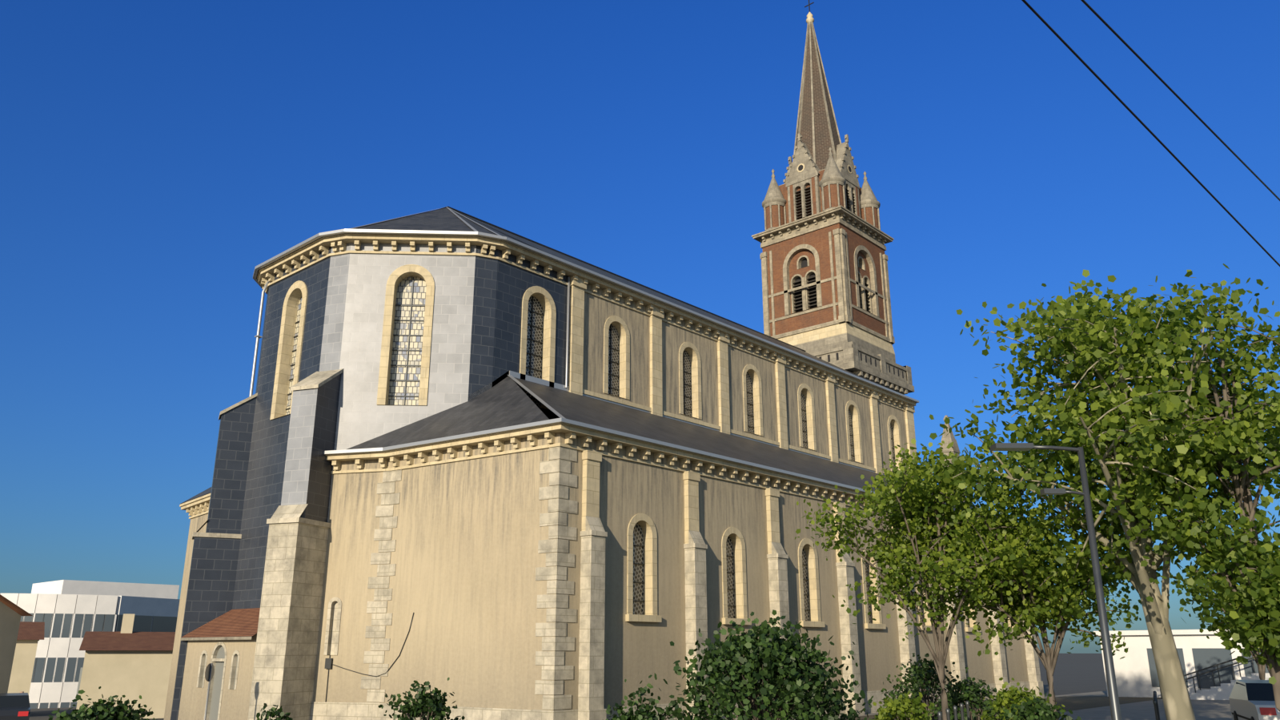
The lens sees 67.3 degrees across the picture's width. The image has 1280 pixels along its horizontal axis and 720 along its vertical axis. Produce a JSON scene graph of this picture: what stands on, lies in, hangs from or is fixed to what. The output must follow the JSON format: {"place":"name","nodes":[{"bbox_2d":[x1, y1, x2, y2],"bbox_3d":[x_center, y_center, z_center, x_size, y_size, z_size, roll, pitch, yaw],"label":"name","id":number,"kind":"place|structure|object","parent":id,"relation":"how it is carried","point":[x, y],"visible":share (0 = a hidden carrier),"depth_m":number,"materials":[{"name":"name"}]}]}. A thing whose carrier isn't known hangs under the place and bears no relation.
{"place":"outdoors","nodes":[
{"label":"outdoors","id":0,"kind":"place"},
{"bbox_2d":[177,607,260,719],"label":"church annex","id":1,"kind":"object","parent":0,"point":[225,644],"visible":0.99,"depth_m":34.88,"materials":[{"name":"beige paint"}]},
{"bbox_2d":[170,368,343,719],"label":"church apse buttresses","id":2,"kind":"structure","parent":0,"point":[286,642],"depth_m":34.86,"materials":[{"name":"beige stone"}]},
{"bbox_2d":[28,653,1107,719],"bbox_3d":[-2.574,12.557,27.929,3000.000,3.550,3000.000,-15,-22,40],"label":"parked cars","id":3,"kind":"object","parent":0,"point":[1077,672],"depth_m":113.22,"materials":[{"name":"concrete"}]},
{"bbox_2d":[0,692,30,719],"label":"dark car","id":4,"kind":"object","parent":3,"relation":"on","point":[14,706],"visible":1,"depth_m":39.26,"materials":[{"name":"grey metal"}]},
{"bbox_2d":[0,593,32,693],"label":"house","id":5,"kind":"structure","parent":3,"relation":"on","point":[11,612],"depth_m":45.10,"materials":[{"name":"paint"}]},
{"bbox_2d":[7,621,44,694],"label":"house","id":6,"kind":"structure","parent":3,"relation":"on","point":[30,634],"depth_m":58.68,"materials":[{"name":"paint"}]},
{"bbox_2d":[0,579,180,708],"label":"modern building","id":7,"kind":"structure","parent":3,"relation":"on","point":[69,612],"depth_m":76.71,"materials":[{"name":"grey"}]},
{"bbox_2d":[48,686,157,719],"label":"bush","id":8,"kind":"object","parent":3,"relation":"on","point":[99,709],"visible":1,"depth_m":24.40,"materials":[{"name":"green plant"}]},
{"bbox_2d":[76,613,175,719],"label":"house","id":9,"kind":"structure","parent":3,"relation":"on","point":[128,663],"depth_m":52.78,"materials":[{"name":"paint"}]},
{"bbox_2d":[164,486,211,719],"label":"church transept wall","id":10,"kind":"structure","parent":3,"relation":"on","point":[196,507],"depth_m":46.42,"materials":[{"name":"beige stone"}]},
{"bbox_2d":[204,662,214,719],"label":"round sign","id":11,"kind":"object","parent":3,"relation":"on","point":[209,672],"visible":1,"depth_m":30.52,"materials":[{"name":"grey"}]},
{"bbox_2d":[256,702,292,719],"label":"bush","id":12,"kind":"object","parent":3,"relation":"on","point":[278,712],"visible":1,"depth_m":24.46,"materials":[{"name":"green plant"}]},
{"bbox_2d":[377,677,467,719],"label":"bush","id":13,"kind":"object","parent":3,"relation":"on","point":[430,705],"visible":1,"depth_m":23.85,"materials":[{"name":"green plant"}]},
{"bbox_2d":[232,232,916,609],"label":"church upper wall","id":14,"kind":"structure","parent":3,"relation":"on","point":[403,329],"depth_m":39.55,"materials":[{"name":"beige stone"}]},
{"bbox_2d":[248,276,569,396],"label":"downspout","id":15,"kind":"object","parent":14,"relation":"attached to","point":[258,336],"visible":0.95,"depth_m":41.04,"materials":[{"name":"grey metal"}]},
{"bbox_2d":[252,207,919,402],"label":"church nave roof","id":16,"kind":"structure","parent":14,"relation":"on","point":[445,221],"depth_m":42.87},
{"bbox_2d":[349,205,805,418],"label":"church roof hips","id":17,"kind":"object","parent":3,"relation":"on","point":[546,404],"visible":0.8,"depth_m":49.89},
{"bbox_2d":[602,678,682,719],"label":"bush","id":18,"kind":"object","parent":3,"relation":"on","point":[642,713],"visible":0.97,"depth_m":22.48,"materials":[{"name":"green plant"}]},
{"bbox_2d":[309,421,1044,719],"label":"church aisle","id":19,"kind":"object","parent":3,"relation":"on","point":[559,571],"visible":0.69,"depth_m":33.20,"materials":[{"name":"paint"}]},
{"bbox_2d":[324,612,413,702],"bbox_3d":[-9.421,10.961,32.954,3.838,4.403,0.380,-7,-18,21],"label":"cable","id":20,"kind":"object","parent":19,"relation":"attached to","point":[328,663],"visible":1,"depth_m":33.42,"materials":[{"name":"black rubber"}]},
{"bbox_2d":[323,370,997,517],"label":"aisle roof","id":21,"kind":"structure","parent":19,"relation":"on","point":[506,403],"depth_m":36.43,"materials":[{"name":"grey tile"}]},
{"bbox_2d":[637,609,892,719],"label":"laurel bush","id":22,"kind":"object","parent":3,"relation":"on","point":[744,669],"visible":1,"depth_m":21.95,"materials":[{"name":"green plant"}]},
{"bbox_2d":[872,690,934,719],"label":"bush","id":23,"kind":"object","parent":3,"relation":"on","point":[906,708],"visible":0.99,"depth_m":23.90,"materials":[{"name":"green plant"}]},
{"bbox_2d":[794,437,1050,719],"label":"young tree","id":24,"kind":"object","parent":3,"relation":"on","point":[915,495],"visible":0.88,"depth_m":26.71,"materials":[{"name":"green plant"}]},
{"bbox_2d":[880,652,965,719],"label":"bush","id":25,"kind":"object","parent":3,"relation":"on","point":[923,675],"visible":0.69,"depth_m":35.12,"materials":[{"name":"green plant"}]},
{"bbox_2d":[939,414,966,501],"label":"pinnacle","id":26,"kind":"object","parent":3,"relation":"on","point":[948,438],"visible":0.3,"depth_m":61.81,"materials":[{"name":"grey stone"}]},
{"bbox_2d":[932,666,1005,719],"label":"bush","id":27,"kind":"object","parent":3,"relation":"on","point":[972,691],"visible":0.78,"depth_m":29.05,"materials":[{"name":"green plant"}]},
{"bbox_2d":[965,677,1065,719],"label":"bush","id":28,"kind":"object","parent":3,"relation":"on","point":[1016,694],"visible":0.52,"depth_m":26.77,"materials":[{"name":"green plant"}]},
{"bbox_2d":[838,690,1232,719],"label":"road","id":29,"kind":"structure","parent":3,"relation":"on","point":[1093,705],"depth_m":41.44,"materials":[{"name":"grey asphalt"}]},
{"bbox_2d":[999,692,1081,719],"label":"bush","id":30,"kind":"object","parent":3,"relation":"on","point":[1040,709],"visible":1,"depth_m":23.30,"materials":[{"name":"green plant"}]},
{"bbox_2d":[914,440,1177,719],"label":"young tree","id":31,"kind":"object","parent":3,"relation":"on","point":[1037,598],"visible":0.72,"depth_m":25.35,"materials":[{"name":"green plant"}]},
{"bbox_2d":[937,690,1159,719],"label":"bollards","id":32,"kind":"object","parent":3,"relation":"on","point":[1154,702],"visible":0.82,"depth_m":26.39,"materials":[{"name":"grey metal"}]},
{"bbox_2d":[990,442,1121,719],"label":"street lamp","id":33,"kind":"object","parent":3,"relation":"on","point":[1114,704],"visible":1,"depth_m":18.69,"materials":[{"name":"grey metal"}]},
{"bbox_2d":[898,268,1279,719],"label":"plane tree","id":34,"kind":"object","parent":3,"relation":"on","point":[1083,344],"visible":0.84,"depth_m":23.38,"materials":[{"name":"green plant"}]},
{"bbox_2d":[1093,629,1271,699],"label":"white building","id":35,"kind":"structure","parent":3,"relation":"on","point":[1213,668],"depth_m":50.85,"materials":[{"name":"grey paint"}]},
{"bbox_2d":[1095,263,1279,710],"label":"tall tree","id":36,"kind":"object","parent":3,"relation":"on","point":[1254,595],"visible":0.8,"depth_m":21.49,"materials":[{"name":"green plant"}]},
{"bbox_2d":[1170,549,1274,679],"bbox_3d":[23.959,10.529,37.291,5.518,6.730,5.432,-15,-22,40],"label":"tree","id":37,"kind":"object","parent":3,"relation":"on","point":[1193,591],"visible":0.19,"depth_m":37.43,"materials":[{"name":"green plant"}]},
{"bbox_2d":[1228,679,1279,719],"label":"white car","id":38,"kind":"object","parent":3,"relation":"on","point":[1251,699],"visible":0.99,"depth_m":26.03,"materials":[{"name":"white metal"}]},
{"bbox_2d":[0,0,1279,653],"label":"sky","id":39,"kind":"structure","parent":0,"point":[154,154],"materials":[{"name":"blue"}]},
{"bbox_2d":[751,0,914,394],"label":"church tower","id":40,"kind":"structure","parent":0,"point":[823,238],"depth_m":72.20,"materials":[{"name":"brown brick"}]},
{"bbox_2d":[1021,0,1279,266],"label":"overhead cables","id":41,"kind":"object","parent":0,"point":[1074,53],"visible":1,"depth_m":9.35,"materials":[{"name":"grey metal"}]}
]}

